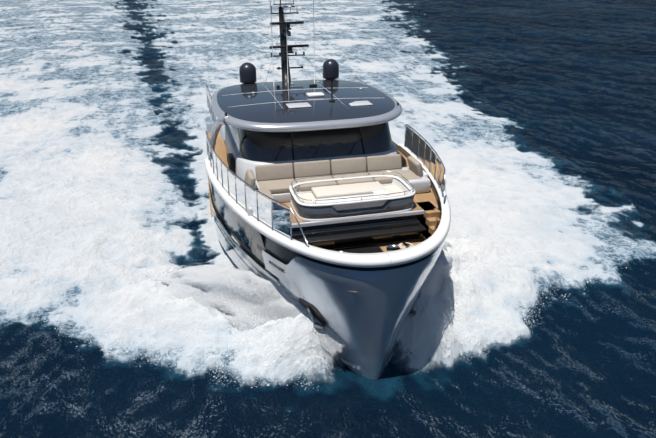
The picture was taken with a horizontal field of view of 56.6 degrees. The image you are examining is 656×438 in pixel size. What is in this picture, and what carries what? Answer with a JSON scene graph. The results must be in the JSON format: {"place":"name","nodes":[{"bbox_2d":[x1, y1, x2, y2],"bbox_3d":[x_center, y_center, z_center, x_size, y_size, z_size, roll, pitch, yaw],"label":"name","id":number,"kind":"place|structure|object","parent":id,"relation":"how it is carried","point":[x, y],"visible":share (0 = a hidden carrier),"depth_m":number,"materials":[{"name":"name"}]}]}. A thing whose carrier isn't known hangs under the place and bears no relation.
{"place":"outdoors","nodes":[
{"label":"outdoors","id":0,"kind":"place"},
{"bbox_2d":[0,0,655,437],"bbox_3d":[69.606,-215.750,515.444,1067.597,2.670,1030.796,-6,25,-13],"label":"sea","id":1,"kind":"structure","parent":0,"point":[532,122],"depth_m":28.66,"materials":[{"name":"liquid"}]},
{"bbox_2d":[121,235,467,369],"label":"bow wave","id":2,"kind":"object","parent":1,"relation":"on","point":[204,285],"visible":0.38,"depth_m":19.91,"materials":[{"name":"white liquid"}]},
{"bbox_2d":[204,0,450,379],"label":"yacht","id":3,"kind":"object","parent":1,"relation":"on","point":[329,202],"visible":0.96,"depth_m":19.48,"materials":[{"name":"silver metal"}]},
{"bbox_2d":[5,191,653,389],"bbox_3d":[-0.360,-0.896,25.744,32.326,4.398,19.167,-6,25,-13],"label":"bow spray","id":4,"kind":"object","parent":1,"relation":"on","point":[270,346],"visible":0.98,"depth_m":18.79,"materials":[{"name":"white liquid"}]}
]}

